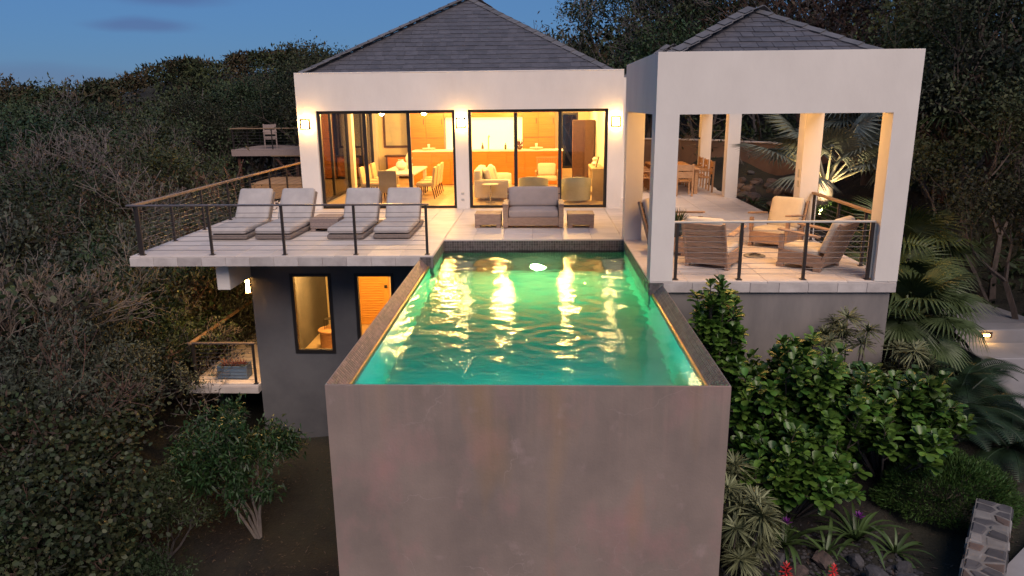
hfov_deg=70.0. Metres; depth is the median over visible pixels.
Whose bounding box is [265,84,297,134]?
leafy tree
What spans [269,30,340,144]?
leafy tree
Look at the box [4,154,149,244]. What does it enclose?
leafy tree
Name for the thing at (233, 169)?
leafy tree
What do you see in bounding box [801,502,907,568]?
strap leaf plant
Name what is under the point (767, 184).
rock
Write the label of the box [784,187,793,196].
rock
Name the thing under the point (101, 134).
bare tree
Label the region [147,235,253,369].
thicket shrub
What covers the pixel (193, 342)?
balcony railing
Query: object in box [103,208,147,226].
twiggy shrub
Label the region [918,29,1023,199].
grey leaved shrub
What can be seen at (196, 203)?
thicket shrub
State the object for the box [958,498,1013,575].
stone wall
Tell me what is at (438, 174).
dining chair
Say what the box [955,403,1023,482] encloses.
cycad
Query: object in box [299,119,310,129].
wall lantern
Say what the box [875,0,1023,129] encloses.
leafy tree
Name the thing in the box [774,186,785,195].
rock
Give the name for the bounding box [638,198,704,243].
armchair
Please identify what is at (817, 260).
armchair
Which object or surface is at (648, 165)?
outdoor dining table
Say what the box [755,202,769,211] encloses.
strap leaf plant
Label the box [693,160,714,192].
garden chair
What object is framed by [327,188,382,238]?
sun lounger
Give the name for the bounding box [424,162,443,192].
dining chair
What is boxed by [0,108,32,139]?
leafy tree
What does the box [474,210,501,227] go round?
table
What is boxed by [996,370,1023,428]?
path
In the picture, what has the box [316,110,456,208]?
sliding door
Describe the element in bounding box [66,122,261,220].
leafy tree
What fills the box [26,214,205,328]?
thicket shrub
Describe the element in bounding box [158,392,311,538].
slender tree
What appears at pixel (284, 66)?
leafy tree
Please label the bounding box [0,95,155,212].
leafy tree
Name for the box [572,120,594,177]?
door frame
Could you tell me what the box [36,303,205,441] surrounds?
thicket shrub
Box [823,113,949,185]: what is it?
fan palm
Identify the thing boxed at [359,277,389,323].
louvred door
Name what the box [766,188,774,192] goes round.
rock
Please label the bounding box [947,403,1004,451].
cycad
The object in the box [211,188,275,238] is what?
sun lounger
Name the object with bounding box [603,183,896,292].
pavilion terrace
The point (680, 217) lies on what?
potted plant
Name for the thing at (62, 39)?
sky
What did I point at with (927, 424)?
clusia bush
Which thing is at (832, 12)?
twiggy shrub
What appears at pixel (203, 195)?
bare tree
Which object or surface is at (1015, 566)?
path
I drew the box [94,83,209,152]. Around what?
bare tree
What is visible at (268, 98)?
leafy tree
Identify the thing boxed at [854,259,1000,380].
fan palm
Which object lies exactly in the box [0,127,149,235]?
bare tree
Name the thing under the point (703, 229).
armchair
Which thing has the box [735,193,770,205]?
strap leaf plant
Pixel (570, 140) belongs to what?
bare tree
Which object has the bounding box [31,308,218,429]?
thicket shrub
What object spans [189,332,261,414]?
balcony
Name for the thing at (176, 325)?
thicket shrub
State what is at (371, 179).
dining chair
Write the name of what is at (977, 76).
twiggy shrub
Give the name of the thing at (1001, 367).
cycad
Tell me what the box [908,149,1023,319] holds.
leafy tree
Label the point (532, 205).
outdoor sofa
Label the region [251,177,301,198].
timber deck
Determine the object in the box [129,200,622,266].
terrace
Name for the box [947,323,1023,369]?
garden steps
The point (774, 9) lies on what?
twiggy shrub
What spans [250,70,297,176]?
leafy tree
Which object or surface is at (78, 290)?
bleached bush
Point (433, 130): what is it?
kitchen cabinets
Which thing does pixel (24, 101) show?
leafy tree
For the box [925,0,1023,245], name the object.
leafy tree
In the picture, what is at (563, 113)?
back window frame
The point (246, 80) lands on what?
leafy tree
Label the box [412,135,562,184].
kitchen counter
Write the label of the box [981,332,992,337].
step light
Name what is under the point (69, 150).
bare tree
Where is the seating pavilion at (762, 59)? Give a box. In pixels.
[622,5,925,281]
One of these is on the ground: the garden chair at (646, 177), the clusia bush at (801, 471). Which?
the clusia bush at (801, 471)
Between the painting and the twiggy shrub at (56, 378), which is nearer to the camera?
the twiggy shrub at (56, 378)
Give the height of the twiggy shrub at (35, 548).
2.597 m
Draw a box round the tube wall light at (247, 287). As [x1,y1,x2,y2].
[245,279,251,293]
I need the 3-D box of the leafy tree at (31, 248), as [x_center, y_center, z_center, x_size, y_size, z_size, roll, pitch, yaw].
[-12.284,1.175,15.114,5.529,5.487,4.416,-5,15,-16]
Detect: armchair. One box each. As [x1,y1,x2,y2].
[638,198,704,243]
[681,216,746,270]
[748,196,809,245]
[776,216,859,272]
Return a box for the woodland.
[0,0,1019,187]
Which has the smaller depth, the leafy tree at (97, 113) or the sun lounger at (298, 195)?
the sun lounger at (298, 195)
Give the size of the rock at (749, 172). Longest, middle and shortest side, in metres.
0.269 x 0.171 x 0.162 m
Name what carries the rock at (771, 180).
on the ground
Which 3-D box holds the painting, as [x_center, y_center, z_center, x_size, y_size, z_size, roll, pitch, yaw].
[-4.212,-5.768,26.627,0.960,1.300,0.030,0,14,2]
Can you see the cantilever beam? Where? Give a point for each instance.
(230, 277)
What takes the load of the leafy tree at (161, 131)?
on the ground
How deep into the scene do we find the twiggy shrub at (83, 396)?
11.57 m
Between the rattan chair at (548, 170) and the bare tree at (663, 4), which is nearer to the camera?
the rattan chair at (548, 170)
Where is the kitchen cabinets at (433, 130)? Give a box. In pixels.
[410,112,554,165]
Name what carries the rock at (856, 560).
on the ground
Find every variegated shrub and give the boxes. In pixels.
[720,449,788,575]
[814,306,884,361]
[874,338,952,397]
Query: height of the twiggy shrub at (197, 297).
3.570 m
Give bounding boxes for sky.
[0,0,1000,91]
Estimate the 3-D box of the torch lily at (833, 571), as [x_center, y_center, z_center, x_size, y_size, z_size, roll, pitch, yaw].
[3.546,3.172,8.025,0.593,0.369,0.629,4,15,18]
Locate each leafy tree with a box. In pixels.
[0,84,66,125]
[0,87,37,125]
[0,91,135,175]
[0,93,191,203]
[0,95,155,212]
[0,97,107,202]
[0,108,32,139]
[0,109,123,163]
[0,133,108,265]
[0,213,56,269]
[0,242,160,400]
[1,90,140,147]
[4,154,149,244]
[16,197,228,311]
[20,191,75,230]
[40,105,168,204]
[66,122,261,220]
[71,99,132,133]
[90,91,269,197]
[99,82,231,204]
[159,85,270,199]
[160,79,279,173]
[169,65,291,185]
[189,109,253,193]
[201,62,273,176]
[201,88,298,181]
[222,38,328,145]
[238,70,300,161]
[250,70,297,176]
[261,38,346,115]
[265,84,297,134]
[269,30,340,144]
[545,31,605,120]
[553,0,681,68]
[589,21,699,123]
[600,0,812,124]
[603,1,741,137]
[613,0,787,34]
[842,1,864,37]
[843,0,944,31]
[847,0,961,131]
[852,0,1022,189]
[852,0,1023,190]
[865,0,1023,245]
[873,61,1023,302]
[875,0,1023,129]
[875,73,1022,204]
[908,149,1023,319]
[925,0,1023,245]
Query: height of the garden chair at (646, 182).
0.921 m
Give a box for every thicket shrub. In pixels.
[0,188,137,392]
[0,263,125,390]
[0,297,175,436]
[0,332,58,398]
[0,425,161,575]
[0,486,111,575]
[9,227,232,351]
[15,197,128,253]
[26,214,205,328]
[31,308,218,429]
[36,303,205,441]
[55,200,252,398]
[55,465,204,575]
[56,513,201,575]
[57,290,243,424]
[78,167,255,344]
[89,210,233,367]
[90,453,226,560]
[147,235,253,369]
[160,266,256,392]
[167,197,255,347]
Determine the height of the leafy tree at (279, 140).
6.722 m
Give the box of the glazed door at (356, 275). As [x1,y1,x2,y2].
[354,273,394,339]
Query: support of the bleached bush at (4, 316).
on the ground
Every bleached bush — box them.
[0,252,155,371]
[0,261,30,358]
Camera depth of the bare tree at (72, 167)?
25.01 m
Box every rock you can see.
[736,191,748,198]
[737,183,745,188]
[738,177,745,182]
[741,185,756,191]
[746,170,754,174]
[746,192,760,202]
[750,180,759,184]
[752,178,762,183]
[764,182,773,188]
[766,178,778,184]
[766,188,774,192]
[772,552,785,567]
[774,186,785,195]
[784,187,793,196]
[786,563,808,575]
[811,550,834,570]
[848,553,863,568]
[865,564,888,575]
[895,573,918,575]
[896,561,913,572]
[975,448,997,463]
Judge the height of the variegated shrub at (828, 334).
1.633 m
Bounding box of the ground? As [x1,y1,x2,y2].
[26,38,1023,575]
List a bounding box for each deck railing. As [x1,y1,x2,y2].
[229,126,297,149]
[271,155,300,176]
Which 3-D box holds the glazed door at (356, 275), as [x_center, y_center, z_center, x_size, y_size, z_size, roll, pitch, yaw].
[-2.773,0.838,15.061,0.810,2.367,0.110,0,14,2]
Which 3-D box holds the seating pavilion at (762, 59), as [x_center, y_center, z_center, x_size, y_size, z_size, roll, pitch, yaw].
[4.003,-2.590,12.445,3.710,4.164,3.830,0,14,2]
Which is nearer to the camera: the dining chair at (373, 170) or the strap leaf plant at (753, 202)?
the strap leaf plant at (753, 202)
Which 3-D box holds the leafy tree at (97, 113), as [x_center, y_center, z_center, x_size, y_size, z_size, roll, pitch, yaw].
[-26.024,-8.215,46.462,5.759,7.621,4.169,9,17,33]
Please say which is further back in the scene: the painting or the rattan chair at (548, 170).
the painting
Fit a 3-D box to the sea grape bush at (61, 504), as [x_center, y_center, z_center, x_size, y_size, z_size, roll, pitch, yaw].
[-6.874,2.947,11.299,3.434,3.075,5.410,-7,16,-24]
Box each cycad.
[913,338,1023,420]
[919,362,1023,447]
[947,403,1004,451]
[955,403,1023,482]
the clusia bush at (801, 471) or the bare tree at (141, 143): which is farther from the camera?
the bare tree at (141, 143)
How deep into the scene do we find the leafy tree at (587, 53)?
35.83 m
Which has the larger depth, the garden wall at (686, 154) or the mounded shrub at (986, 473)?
the garden wall at (686, 154)
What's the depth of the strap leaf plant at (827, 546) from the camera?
8.76 m
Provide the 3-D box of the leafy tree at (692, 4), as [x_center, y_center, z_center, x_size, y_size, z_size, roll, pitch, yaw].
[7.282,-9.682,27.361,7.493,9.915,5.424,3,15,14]
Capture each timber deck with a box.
[231,145,300,188]
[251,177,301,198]
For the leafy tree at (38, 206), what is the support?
on the ground
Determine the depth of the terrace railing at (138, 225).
13.37 m
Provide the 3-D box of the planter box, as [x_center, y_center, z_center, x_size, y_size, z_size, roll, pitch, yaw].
[-5.925,1.688,15.675,0.739,0.470,0.419,0,14,2]
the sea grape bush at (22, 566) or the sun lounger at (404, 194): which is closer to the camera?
the sea grape bush at (22, 566)
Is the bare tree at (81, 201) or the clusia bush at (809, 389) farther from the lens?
the bare tree at (81, 201)
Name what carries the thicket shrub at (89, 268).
on the ground
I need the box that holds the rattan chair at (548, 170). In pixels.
[535,157,557,186]
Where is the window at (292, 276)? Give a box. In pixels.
[289,273,335,352]
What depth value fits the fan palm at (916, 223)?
13.82 m
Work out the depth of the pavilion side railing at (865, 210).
12.64 m
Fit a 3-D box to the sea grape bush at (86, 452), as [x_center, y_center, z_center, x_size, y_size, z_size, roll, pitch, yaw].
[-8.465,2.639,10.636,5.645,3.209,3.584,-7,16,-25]
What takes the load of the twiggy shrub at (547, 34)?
on the ground
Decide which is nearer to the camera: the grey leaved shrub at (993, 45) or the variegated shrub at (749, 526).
the variegated shrub at (749, 526)
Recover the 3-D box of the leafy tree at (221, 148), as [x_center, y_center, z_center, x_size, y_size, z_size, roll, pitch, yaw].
[-15.867,-5.007,34.304,7.327,8.185,8.770,4,15,17]
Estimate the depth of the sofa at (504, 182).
20.30 m
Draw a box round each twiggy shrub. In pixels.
[0,301,134,497]
[0,313,167,470]
[0,468,116,575]
[74,182,156,242]
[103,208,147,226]
[108,178,201,233]
[115,165,224,226]
[115,260,232,410]
[124,146,280,378]
[134,157,203,217]
[179,278,252,367]
[216,107,299,176]
[231,63,299,157]
[523,11,576,124]
[652,0,853,34]
[697,0,882,132]
[705,0,933,40]
[826,0,1000,51]
[856,30,1023,208]
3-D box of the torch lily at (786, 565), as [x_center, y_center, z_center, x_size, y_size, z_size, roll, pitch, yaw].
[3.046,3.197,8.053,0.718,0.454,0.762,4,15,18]
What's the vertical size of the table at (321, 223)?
0.280 m
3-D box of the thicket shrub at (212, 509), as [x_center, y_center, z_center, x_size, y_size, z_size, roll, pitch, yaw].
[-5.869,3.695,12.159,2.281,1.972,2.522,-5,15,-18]
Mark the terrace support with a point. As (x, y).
(768, 317)
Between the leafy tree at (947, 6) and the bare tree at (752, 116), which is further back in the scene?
the bare tree at (752, 116)
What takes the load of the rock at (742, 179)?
on the ground
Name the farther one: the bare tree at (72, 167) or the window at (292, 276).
the bare tree at (72, 167)
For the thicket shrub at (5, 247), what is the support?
on the ground
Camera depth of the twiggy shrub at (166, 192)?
30.91 m
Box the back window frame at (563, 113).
[562,112,577,167]
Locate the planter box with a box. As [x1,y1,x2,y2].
[217,356,252,378]
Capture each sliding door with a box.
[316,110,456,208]
[321,114,351,201]
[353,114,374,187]
[468,108,607,207]
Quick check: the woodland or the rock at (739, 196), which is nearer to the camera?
the rock at (739, 196)
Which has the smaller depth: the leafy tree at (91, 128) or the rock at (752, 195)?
the rock at (752, 195)
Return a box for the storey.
[250,266,413,440]
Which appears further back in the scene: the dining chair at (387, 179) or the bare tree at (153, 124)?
the bare tree at (153, 124)
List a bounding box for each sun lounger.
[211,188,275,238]
[255,188,317,238]
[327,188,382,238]
[373,187,423,238]
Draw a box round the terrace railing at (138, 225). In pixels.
[125,162,429,255]
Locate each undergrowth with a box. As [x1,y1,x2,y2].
[35,156,300,575]
[679,0,1023,315]
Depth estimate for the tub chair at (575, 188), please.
19.83 m
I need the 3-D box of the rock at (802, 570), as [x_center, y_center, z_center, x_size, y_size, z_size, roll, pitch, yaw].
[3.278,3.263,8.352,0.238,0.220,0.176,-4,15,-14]
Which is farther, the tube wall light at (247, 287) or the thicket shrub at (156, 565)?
the tube wall light at (247, 287)
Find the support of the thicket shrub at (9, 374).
on the ground
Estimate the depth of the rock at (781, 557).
8.53 m
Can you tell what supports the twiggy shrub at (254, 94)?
on the ground
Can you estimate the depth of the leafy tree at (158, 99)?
39.96 m
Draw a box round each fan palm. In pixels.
[731,113,936,219]
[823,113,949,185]
[844,233,975,336]
[847,197,995,292]
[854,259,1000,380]
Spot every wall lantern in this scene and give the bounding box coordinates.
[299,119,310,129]
[455,117,465,127]
[611,116,620,126]
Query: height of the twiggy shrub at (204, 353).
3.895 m
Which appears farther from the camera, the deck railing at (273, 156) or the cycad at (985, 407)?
the deck railing at (273, 156)
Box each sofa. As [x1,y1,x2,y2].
[473,165,511,197]
[502,186,563,227]
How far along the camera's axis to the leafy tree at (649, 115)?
28.67 m
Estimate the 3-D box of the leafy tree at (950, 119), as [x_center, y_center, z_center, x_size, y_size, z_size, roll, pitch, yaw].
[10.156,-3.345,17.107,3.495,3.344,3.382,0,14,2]
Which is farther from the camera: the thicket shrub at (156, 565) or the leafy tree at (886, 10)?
the leafy tree at (886, 10)
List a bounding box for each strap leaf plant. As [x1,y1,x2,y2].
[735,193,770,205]
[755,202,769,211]
[773,505,848,573]
[773,506,797,540]
[777,516,858,570]
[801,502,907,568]
[848,525,935,567]
[973,234,994,246]
[980,261,1015,271]
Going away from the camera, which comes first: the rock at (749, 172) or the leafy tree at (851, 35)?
the rock at (749, 172)
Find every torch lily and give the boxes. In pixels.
[763,560,792,575]
[805,563,838,575]
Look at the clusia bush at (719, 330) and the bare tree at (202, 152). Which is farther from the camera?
the bare tree at (202, 152)
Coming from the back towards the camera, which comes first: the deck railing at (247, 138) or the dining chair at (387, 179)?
the deck railing at (247, 138)
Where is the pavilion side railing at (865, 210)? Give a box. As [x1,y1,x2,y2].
[808,192,871,265]
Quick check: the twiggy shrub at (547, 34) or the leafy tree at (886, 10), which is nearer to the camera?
the leafy tree at (886, 10)
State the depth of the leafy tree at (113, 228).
18.27 m
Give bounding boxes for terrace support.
[668,292,889,411]
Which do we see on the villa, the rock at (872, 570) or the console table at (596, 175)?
the console table at (596, 175)
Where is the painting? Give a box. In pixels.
[382,113,406,147]
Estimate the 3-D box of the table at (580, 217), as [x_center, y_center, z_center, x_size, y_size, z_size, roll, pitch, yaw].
[1.508,-1.519,16.159,0.580,0.310,0.554,0,14,2]
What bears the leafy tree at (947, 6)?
on the ground
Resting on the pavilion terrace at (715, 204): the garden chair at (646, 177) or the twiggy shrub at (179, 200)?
the garden chair at (646, 177)
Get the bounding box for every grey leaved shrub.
[117,312,196,415]
[253,135,298,178]
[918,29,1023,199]
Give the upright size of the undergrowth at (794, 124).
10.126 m
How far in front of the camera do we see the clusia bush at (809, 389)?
9.38 m
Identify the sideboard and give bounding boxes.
[384,155,405,169]
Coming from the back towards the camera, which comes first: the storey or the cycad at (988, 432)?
the storey
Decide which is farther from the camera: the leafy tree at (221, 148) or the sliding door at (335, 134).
the leafy tree at (221, 148)
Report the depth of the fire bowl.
12.88 m
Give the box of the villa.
[293,0,623,208]
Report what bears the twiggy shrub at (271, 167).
on the ground
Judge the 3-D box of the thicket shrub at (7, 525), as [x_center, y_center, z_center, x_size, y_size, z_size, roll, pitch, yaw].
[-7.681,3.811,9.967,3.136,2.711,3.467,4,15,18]
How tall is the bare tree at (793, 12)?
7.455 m
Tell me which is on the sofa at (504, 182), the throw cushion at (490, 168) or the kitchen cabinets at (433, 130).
the throw cushion at (490, 168)
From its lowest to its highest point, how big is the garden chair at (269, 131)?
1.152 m
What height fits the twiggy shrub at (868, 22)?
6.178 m
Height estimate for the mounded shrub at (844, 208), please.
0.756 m
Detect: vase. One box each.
[396,159,405,169]
[518,139,523,149]
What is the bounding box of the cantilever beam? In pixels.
[215,266,250,289]
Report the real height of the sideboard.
0.850 m
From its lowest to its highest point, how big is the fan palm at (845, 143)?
3.395 m
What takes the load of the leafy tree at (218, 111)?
on the ground
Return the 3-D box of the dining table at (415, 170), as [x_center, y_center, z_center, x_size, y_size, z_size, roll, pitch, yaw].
[-3.231,-3.163,21.922,1.040,0.750,2.600,0,14,2]
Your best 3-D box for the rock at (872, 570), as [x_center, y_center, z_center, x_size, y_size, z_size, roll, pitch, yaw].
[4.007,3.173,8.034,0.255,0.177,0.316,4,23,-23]
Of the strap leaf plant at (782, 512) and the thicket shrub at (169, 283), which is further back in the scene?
the thicket shrub at (169, 283)
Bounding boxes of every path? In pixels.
[931,301,1023,336]
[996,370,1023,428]
[1006,548,1023,575]
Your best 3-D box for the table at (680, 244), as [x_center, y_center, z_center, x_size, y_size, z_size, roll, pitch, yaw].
[2.795,-0.783,13.171,0.620,0.330,0.494,0,14,2]
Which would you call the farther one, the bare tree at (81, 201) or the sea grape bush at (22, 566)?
the bare tree at (81, 201)
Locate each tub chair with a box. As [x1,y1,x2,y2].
[518,177,547,185]
[561,177,590,200]
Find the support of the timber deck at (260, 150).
on the ground
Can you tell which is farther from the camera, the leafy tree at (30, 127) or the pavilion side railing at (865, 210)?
the leafy tree at (30, 127)
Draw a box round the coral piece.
[591,157,597,165]
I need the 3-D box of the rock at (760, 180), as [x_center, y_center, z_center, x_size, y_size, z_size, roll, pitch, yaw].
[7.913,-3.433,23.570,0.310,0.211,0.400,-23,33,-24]
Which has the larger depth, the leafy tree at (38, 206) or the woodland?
the woodland
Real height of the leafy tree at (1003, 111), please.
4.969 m
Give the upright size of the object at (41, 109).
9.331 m
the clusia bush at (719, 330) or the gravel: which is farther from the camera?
the clusia bush at (719, 330)
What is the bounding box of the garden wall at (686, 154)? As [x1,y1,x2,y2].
[644,138,875,175]
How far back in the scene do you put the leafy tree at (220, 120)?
37.80 m
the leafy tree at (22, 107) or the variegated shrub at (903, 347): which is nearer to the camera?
the variegated shrub at (903, 347)
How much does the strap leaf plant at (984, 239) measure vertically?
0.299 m
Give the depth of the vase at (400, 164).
21.60 m
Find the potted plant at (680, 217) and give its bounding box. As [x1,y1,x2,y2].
[674,208,691,236]
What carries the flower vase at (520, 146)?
on the kitchen counter
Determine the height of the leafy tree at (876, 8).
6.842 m
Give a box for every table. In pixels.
[309,214,343,230]
[377,166,426,199]
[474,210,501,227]
[482,183,497,203]
[567,210,593,227]
[588,164,603,200]
[644,161,699,193]
[673,235,684,255]
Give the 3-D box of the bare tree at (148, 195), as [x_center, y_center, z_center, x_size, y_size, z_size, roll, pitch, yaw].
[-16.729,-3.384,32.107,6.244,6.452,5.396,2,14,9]
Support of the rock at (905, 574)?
on the ground
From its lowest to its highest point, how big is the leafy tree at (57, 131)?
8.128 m
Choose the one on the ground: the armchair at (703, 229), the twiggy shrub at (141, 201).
the twiggy shrub at (141, 201)
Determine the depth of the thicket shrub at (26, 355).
12.45 m
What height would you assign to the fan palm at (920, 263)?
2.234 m
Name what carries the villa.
on the ground
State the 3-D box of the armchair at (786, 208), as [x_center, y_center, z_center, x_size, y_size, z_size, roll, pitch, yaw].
[5.064,-1.257,13.864,0.820,0.862,1.024,12,19,41]
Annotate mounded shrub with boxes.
[815,198,870,229]
[868,446,1023,532]
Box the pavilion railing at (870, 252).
[672,220,876,279]
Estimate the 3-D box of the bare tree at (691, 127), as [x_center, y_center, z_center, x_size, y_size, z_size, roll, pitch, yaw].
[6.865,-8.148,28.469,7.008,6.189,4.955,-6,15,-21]
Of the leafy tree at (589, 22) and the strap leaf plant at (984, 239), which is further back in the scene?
the leafy tree at (589, 22)
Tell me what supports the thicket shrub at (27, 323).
on the ground
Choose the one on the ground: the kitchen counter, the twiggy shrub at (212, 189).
the twiggy shrub at (212, 189)
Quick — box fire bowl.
[743,253,764,257]
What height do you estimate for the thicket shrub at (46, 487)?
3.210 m
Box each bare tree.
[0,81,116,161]
[0,116,196,228]
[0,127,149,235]
[0,136,155,226]
[0,223,250,454]
[3,155,208,308]
[39,115,191,225]
[54,131,225,216]
[72,146,181,217]
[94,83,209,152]
[100,123,197,212]
[109,103,227,199]
[160,116,229,200]
[161,168,240,218]
[549,0,696,137]
[563,27,637,163]
[598,1,767,138]
[610,0,819,163]
[767,0,916,128]
[769,0,891,31]
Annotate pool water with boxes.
[353,250,703,385]
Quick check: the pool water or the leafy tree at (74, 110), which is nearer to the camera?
the pool water
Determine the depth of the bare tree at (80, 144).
26.21 m
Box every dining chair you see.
[358,167,378,187]
[364,164,386,194]
[370,162,377,187]
[378,170,399,203]
[416,166,436,198]
[420,164,440,195]
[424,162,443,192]
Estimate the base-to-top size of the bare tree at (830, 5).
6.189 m
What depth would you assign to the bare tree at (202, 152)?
41.24 m
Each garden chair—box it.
[263,124,277,148]
[643,167,649,189]
[643,170,649,190]
[676,164,694,196]
[682,156,703,186]
[687,158,708,189]
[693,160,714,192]
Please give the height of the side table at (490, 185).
0.520 m
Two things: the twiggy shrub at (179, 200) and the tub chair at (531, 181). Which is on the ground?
the twiggy shrub at (179, 200)
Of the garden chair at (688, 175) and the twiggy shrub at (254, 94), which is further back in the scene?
the twiggy shrub at (254, 94)
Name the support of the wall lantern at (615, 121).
attached to the villa
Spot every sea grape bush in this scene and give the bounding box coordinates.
[0,373,186,575]
[0,374,149,501]
[0,500,151,575]
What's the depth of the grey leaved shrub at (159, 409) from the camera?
17.06 m
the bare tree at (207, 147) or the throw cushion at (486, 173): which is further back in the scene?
the bare tree at (207, 147)
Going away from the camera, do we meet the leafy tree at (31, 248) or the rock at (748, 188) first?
the leafy tree at (31, 248)
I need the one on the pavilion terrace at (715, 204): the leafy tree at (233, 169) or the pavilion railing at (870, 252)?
the pavilion railing at (870, 252)
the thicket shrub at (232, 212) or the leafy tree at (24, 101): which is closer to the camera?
the thicket shrub at (232, 212)
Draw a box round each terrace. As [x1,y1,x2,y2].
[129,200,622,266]
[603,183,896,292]
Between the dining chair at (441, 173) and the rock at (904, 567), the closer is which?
the rock at (904, 567)
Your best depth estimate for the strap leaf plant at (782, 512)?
9.05 m
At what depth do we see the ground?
13.13 m
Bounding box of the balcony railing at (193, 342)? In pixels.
[187,300,258,383]
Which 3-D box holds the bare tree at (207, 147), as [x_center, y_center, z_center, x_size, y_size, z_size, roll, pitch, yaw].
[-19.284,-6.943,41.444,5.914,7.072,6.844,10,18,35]
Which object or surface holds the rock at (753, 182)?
on the ground
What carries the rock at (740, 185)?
on the ground
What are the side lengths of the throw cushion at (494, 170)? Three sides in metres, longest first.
0.455 x 0.435 x 0.160 m
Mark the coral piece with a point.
(594, 159)
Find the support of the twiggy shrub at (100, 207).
on the ground
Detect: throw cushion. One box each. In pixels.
[482,167,491,178]
[486,166,495,178]
[488,164,497,178]
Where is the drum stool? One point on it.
(325, 338)
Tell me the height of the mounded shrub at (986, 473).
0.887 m
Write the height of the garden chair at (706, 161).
0.921 m
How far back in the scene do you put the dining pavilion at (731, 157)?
20.58 m
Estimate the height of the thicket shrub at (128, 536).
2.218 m
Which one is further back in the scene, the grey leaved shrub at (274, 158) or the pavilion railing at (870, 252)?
the grey leaved shrub at (274, 158)
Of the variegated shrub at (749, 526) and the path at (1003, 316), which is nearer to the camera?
the variegated shrub at (749, 526)
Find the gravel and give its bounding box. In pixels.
[720,524,923,575]
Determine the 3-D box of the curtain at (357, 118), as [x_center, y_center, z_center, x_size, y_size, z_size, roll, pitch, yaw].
[-5.105,-4.804,24.902,0.100,2.500,3.150,0,14,2]
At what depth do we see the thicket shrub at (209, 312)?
18.42 m
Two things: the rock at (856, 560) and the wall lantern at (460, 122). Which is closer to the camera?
the rock at (856, 560)
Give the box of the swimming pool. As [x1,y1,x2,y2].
[325,240,730,575]
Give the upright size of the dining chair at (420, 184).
0.916 m
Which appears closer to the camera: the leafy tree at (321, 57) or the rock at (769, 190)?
the rock at (769, 190)
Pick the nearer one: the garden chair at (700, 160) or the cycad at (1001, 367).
the cycad at (1001, 367)
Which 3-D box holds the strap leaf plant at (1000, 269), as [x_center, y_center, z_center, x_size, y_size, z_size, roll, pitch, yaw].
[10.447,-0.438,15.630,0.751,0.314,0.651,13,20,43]
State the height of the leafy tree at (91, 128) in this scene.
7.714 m
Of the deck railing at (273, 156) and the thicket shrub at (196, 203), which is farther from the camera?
the deck railing at (273, 156)
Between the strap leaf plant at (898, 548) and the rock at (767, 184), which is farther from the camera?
the rock at (767, 184)
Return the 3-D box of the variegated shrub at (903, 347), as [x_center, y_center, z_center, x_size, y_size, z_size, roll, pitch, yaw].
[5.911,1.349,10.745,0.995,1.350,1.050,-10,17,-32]
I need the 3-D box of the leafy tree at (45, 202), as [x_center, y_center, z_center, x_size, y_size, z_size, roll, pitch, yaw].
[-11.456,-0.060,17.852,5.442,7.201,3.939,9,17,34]
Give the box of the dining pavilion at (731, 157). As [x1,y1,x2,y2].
[621,44,741,197]
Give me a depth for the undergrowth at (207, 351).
21.27 m
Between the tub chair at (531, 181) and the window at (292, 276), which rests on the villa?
the tub chair at (531, 181)
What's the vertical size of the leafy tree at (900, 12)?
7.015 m
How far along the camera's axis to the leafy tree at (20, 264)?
14.88 m
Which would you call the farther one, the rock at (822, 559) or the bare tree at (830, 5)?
the bare tree at (830, 5)
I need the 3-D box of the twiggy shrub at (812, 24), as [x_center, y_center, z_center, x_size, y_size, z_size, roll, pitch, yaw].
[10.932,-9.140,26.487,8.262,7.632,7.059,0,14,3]
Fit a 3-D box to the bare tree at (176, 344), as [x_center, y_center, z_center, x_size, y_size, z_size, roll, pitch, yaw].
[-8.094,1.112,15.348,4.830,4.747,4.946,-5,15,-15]
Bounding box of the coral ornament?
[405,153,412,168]
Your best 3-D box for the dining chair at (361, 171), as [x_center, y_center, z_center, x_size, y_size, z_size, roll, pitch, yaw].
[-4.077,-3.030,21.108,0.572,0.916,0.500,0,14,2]
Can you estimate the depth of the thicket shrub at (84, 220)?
21.07 m
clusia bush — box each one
[687,274,761,415]
[728,409,872,519]
[729,326,895,465]
[839,360,977,478]
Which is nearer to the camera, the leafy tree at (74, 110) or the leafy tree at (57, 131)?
the leafy tree at (57, 131)
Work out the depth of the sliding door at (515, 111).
18.73 m
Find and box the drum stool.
[318,325,331,347]
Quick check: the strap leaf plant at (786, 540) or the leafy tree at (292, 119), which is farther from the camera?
the leafy tree at (292, 119)
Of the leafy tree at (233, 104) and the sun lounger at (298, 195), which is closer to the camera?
the sun lounger at (298, 195)
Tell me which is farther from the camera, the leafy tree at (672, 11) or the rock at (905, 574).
the leafy tree at (672, 11)
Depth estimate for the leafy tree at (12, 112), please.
35.45 m
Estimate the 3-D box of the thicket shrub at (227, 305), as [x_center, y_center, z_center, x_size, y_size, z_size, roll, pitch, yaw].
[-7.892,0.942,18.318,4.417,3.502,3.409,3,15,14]
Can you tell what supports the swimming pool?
on the ground
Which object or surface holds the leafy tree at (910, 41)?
on the ground
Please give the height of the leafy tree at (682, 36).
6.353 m

